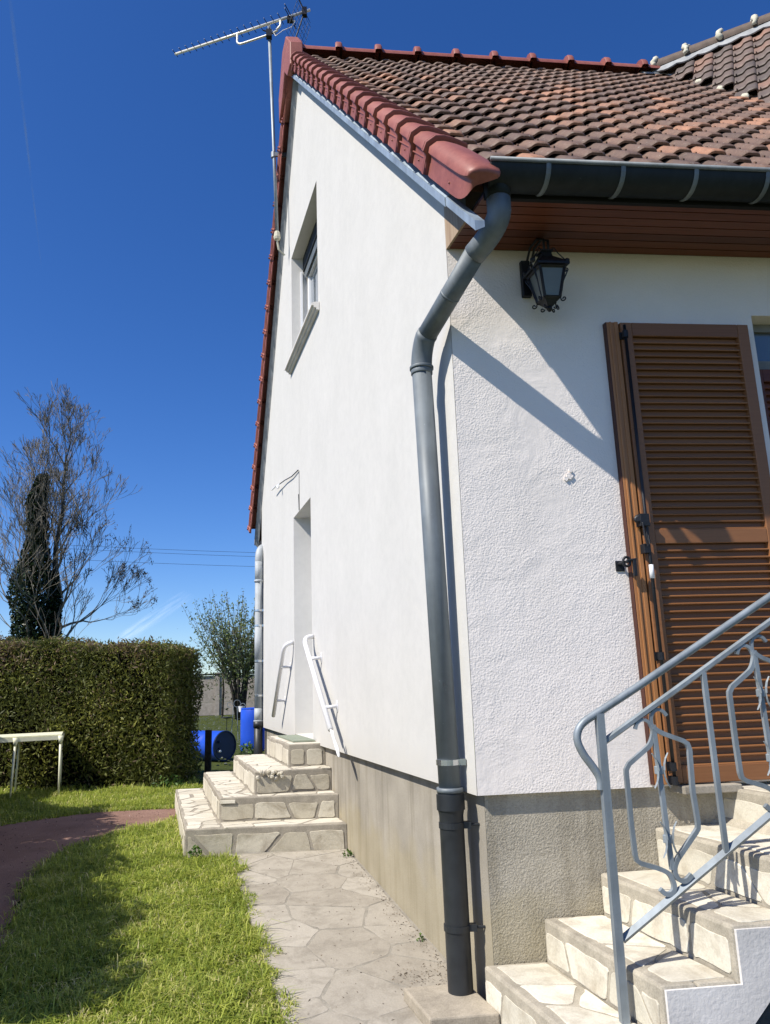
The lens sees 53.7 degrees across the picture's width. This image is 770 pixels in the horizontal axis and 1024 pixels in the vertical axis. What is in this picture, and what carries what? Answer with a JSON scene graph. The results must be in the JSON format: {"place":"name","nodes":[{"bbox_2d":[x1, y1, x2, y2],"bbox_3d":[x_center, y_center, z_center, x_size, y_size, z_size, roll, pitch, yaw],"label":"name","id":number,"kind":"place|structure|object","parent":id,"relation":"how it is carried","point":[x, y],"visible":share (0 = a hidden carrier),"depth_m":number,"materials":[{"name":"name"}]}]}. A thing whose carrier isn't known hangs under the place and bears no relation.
{"place":"outdoors","nodes":[
{"label":"outdoors","id":0,"kind":"place"},
{"bbox_2d":[0,808,175,961],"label":"gravel path","id":1,"kind":"structure","parent":0,"point":[12,856],"depth_m":6.49,"materials":[{"name":"brown gravel"}]},
{"bbox_2d":[58,544,255,552],"bbox_3d":[-5.985,1.678,33.506,16.386,0.741,0.013,-1,-13,-6],"label":"power line","id":2,"kind":"object","parent":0,"point":[162,549],"visible":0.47,"depth_m":33.13,"materials":[{"name":"black metal"}]},
{"bbox_2d":[64,548,254,556],"bbox_3d":[-6.001,1.863,33.668,16.386,0.789,0.013,-1,-13,-6],"label":"power line","id":3,"kind":"object","parent":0,"point":[168,553],"visible":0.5,"depth_m":33.31,"materials":[{"name":"black metal"}]},
{"bbox_2d":[72,559,254,566],"bbox_3d":[-6.008,2.312,33.771,16.386,0.749,0.013,-1,-13,-6],"label":"power line","id":4,"kind":"object","parent":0,"point":[163,563],"visible":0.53,"depth_m":33.39,"materials":[{"name":"black metal"}]},
{"bbox_2d":[227,700,245,742],"bbox_3d":[-3.254,4.575,16.626,0.408,0.911,0.145,-1,-13,-6],"label":"plant stand","id":5,"kind":"object","parent":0,"point":[239,707],"visible":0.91,"depth_m":16.64,"materials":[{"name":"metal"}]},
{"bbox_2d":[0,700,493,1023],"bbox_3d":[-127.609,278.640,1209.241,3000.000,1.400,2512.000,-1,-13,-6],"label":"ground","id":6,"kind":"structure","parent":0,"point":[220,767],"depth_m":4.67,"materials":[{"name":"green plant"}]},
{"bbox_2d":[0,732,64,797],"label":"garden table","id":7,"kind":"object","parent":6,"relation":"on","point":[16,739],"visible":0.85,"depth_m":9.18,"materials":[{"name":"beige plastic"}]},
{"bbox_2d":[0,410,93,642],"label":"bare tree","id":8,"kind":"object","parent":6,"relation":"on","point":[22,608],"visible":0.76,"depth_m":32.26,"materials":[{"name":"green plant"}]},
{"bbox_2d":[30,608,94,638],"bbox_3d":[-5.798,3.043,13.439,1.090,2.704,0.878,-11,-16,35],"label":"sapling","id":9,"kind":"object","parent":6,"relation":"on","point":[59,623],"visible":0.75,"depth_m":13.61,"materials":[{"name":"brown plant"}]},
{"bbox_2d":[0,378,157,639],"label":"bare tree","id":10,"kind":"object","parent":6,"relation":"on","point":[56,596],"visible":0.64,"depth_m":33.46,"materials":[{"name":"brown plant"}]},
{"bbox_2d":[0,631,204,789],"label":"clipped hedge","id":11,"kind":"object","parent":6,"relation":"on","point":[123,713],"visible":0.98,"depth_m":9.90,"materials":[{"name":"green plant"}]},
{"bbox_2d":[151,774,184,788],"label":"undergrowth","id":12,"kind":"object","parent":6,"relation":"on","point":[171,782],"visible":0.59,"depth_m":9.39,"materials":[{"name":"green plant"}]},
{"bbox_2d":[187,844,201,859],"bbox_3d":[-1.374,2.473,5.524,0.113,0.110,0.097,-1,-13,-6],"label":"weed","id":13,"kind":"object","parent":6,"relation":"on","point":[190,852],"visible":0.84,"depth_m":5.52,"materials":[{"name":"green plant"}]},
{"bbox_2d":[204,730,211,772],"bbox_3d":[-2.574,3.519,11.066,0.090,0.672,0.090,-1,-13,-6],"label":"wooden post","id":14,"kind":"object","parent":6,"relation":"on","point":[208,750],"visible":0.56,"depth_m":11.04,"materials":[{"name":"black wood"}]},
{"bbox_2d":[173,588,254,719],"bbox_3d":[-4.407,4.487,24.001,6.073,4.600,4.258,-1,-13,-6],"label":"coppiced tree","id":15,"kind":"object","parent":6,"relation":"on","point":[243,662],"visible":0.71,"depth_m":23.63,"materials":[{"name":"green plant"}]},
{"bbox_2d":[192,730,235,760],"bbox_3d":[-3.010,3.978,12.966,0.963,0.496,0.496,-12,-16,37],"label":"drum","id":16,"kind":"object","parent":6,"relation":"on","point":[224,744],"visible":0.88,"depth_m":12.72,"materials":[{"name":"blue plastic"}]},
{"bbox_2d":[221,669,223,716],"bbox_3d":[-5.209,5.632,24.428,0.102,1.882,0.090,-1,-13,-6],"label":"tree stake","id":17,"kind":"object","parent":6,"relation":"on","point":[222,710],"visible":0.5,"depth_m":24.31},
{"bbox_2d":[193,672,254,715],"bbox_3d":[-4.542,6.361,26.394,19.035,1.620,0.140,-1,-13,-6],"label":"concrete fence","id":18,"kind":"object","parent":6,"relation":"on","point":[210,705],"visible":0.09,"depth_m":26.25,"materials":[{"name":"grey concrete"}]},
{"bbox_2d":[191,715,264,765],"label":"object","id":19,"kind":"object","parent":6,"relation":"on","point":[244,753],"visible":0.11,"depth_m":19.93,"materials":[{"name":"green plant"}]},
{"bbox_2d":[239,741,253,753],"bbox_3d":[-2.539,4.379,14.118,0.353,0.249,0.342,-1,-13,-6],"label":"leafy plant","id":20,"kind":"object","parent":6,"relation":"on","point":[249,747],"visible":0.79,"depth_m":14.07,"materials":[{"name":"green plant"}]},
{"bbox_2d":[240,707,264,750],"bbox_3d":[-2.497,4.183,14.682,0.576,0.787,0.576,-1,-13,-6],"label":"drum","id":21,"kind":"object","parent":6,"relation":"on","point":[246,726],"visible":0.43,"depth_m":14.45,"materials":[{"name":"blue plastic"}]},
{"bbox_2d":[175,734,347,856],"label":"garden steps","id":22,"kind":"structure","parent":6,"relation":"on","point":[280,795],"depth_m":5.93,"materials":[{"name":"beige stone"}]},
{"bbox_2d":[278,735,314,741],"bbox_3d":[-0.826,2.085,7.008,0.185,0.012,0.915,2,-13,-17],"label":"doormat","id":23,"kind":"object","parent":22,"relation":"on","point":[295,738],"visible":1,"depth_m":6.88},
{"bbox_2d":[247,13,769,1000],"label":"house","id":24,"kind":"structure","parent":6,"relation":"on","point":[603,441],"depth_m":3.92,"materials":[{"name":"paint"}]},
{"bbox_2d":[173,0,310,255],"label":"tv antenna","id":25,"kind":"object","parent":24,"relation":"attached to","point":[269,31],"visible":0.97,"depth_m":9.40,"materials":[{"name":"metal"}]},
{"bbox_2d":[253,544,263,753],"bbox_3d":[-1.646,1.926,10.120,0.186,3.140,0.382,-1,-13,-6],"label":"downpipe","id":26,"kind":"object","parent":24,"relation":"attached to","point":[258,696],"visible":0.89,"depth_m":9.97,"materials":[{"name":"metal"}]},
{"bbox_2d":[272,640,293,716],"bbox_3d":[-1.095,1.788,8.097,0.122,0.791,0.776,2,-13,-17],"label":"handrail","id":27,"kind":"object","parent":24,"relation":"attached to","point":[281,662],"visible":1,"depth_m":8.02,"materials":[{"name":"white metal"}]},
{"bbox_2d":[272,470,299,509],"bbox_3d":[-1.136,-0.148,8.525,0.043,0.608,1.524,3,-13,-19],"label":"cable","id":28,"kind":"object","parent":24,"relation":"attached to","point":[277,486],"visible":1,"depth_m":8.30,"materials":[{"name":"metal"}]},
{"bbox_2d":[300,219,317,326],"bbox_3d":[-0.633,-2.450,8.011,0.246,1.315,1.479,2,-13,-17],"label":"window","id":29,"kind":"structure","parent":24,"relation":"in","point":[310,259],"depth_m":8.49,"materials":[{"name":"white plastic"}]},
{"bbox_2d":[303,634,339,756],"bbox_3d":[-0.498,1.421,6.135,0.122,0.961,1.354,2,-13,-16],"label":"handrail","id":30,"kind":"object","parent":24,"relation":"attached to","point":[324,706],"visible":1,"depth_m":6.06,"materials":[{"name":"white metal"}]},
{"bbox_2d":[410,182,510,995],"bbox_3d":[0.428,0.292,3.386,0.207,3.520,0.804,5,-15,-29],"label":"downpipe","id":31,"kind":"object","parent":24,"relation":"attached to","point":[459,926],"visible":0.98,"depth_m":3.51,"materials":[{"name":"metal"}]},
{"bbox_2d":[519,238,569,312],"bbox_3d":[0.797,-1.183,3.815,0.201,0.427,0.234,-1,-13,-6],"label":"wall lantern","id":32,"kind":"object","parent":24,"relation":"attached to","point":[542,278],"depth_m":3.73,"materials":[{"name":"black metal"}]},
{"bbox_2d":[482,156,769,203],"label":"gutter","id":33,"kind":"object","parent":24,"relation":"attached to","point":[537,177],"visible":0.97,"depth_m":3.46,"materials":[{"name":"metal"}]},
{"bbox_2d":[752,324,769,437],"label":"window","id":34,"kind":"structure","parent":24,"relation":"in","point":[761,332],"depth_m":4.11,"materials":[{"name":"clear glass"}]},
{"bbox_2d":[0,0,769,675],"label":"sky","id":35,"kind":"structure","parent":0,"point":[137,186],"materials":[{"name":"blue"}]},
{"bbox_2d":[229,849,769,1023],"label":"pavement","id":36,"kind":"structure","parent":0,"point":[324,983],"depth_m":3.98,"materials":[{"name":"stone"}]},
{"bbox_2d":[238,855,446,1023],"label":"plant litter","id":37,"kind":"object","parent":36,"relation":"on","point":[391,937],"visible":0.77,"depth_m":3.82,"materials":[{"name":"brown plant"}]},
{"bbox_2d":[342,848,353,857],"bbox_3d":[-0.265,2.441,5.447,0.084,0.069,0.085,-1,-13,-6],"label":"weed","id":38,"kind":"object","parent":36,"relation":"on","point":[349,852],"visible":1,"depth_m":5.44,"materials":[{"name":"green plant"}]},
{"bbox_2d":[404,984,499,1023],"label":"concrete slab","id":39,"kind":"structure","parent":36,"relation":"on","point":[436,1004],"depth_m":3.12,"materials":[{"name":"beige concrete"}]},
{"bbox_2d":[485,784,769,1023],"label":"front steps","id":40,"kind":"structure","parent":36,"relation":"on","point":[698,952],"depth_m":2.85,"materials":[{"name":"stone"}]},
{"bbox_2d":[573,592,769,1023],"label":"stair railing","id":41,"kind":"object","parent":40,"relation":"on","point":[674,893],"visible":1,"depth_m":2.83,"materials":[{"name":"metal"}]}
]}

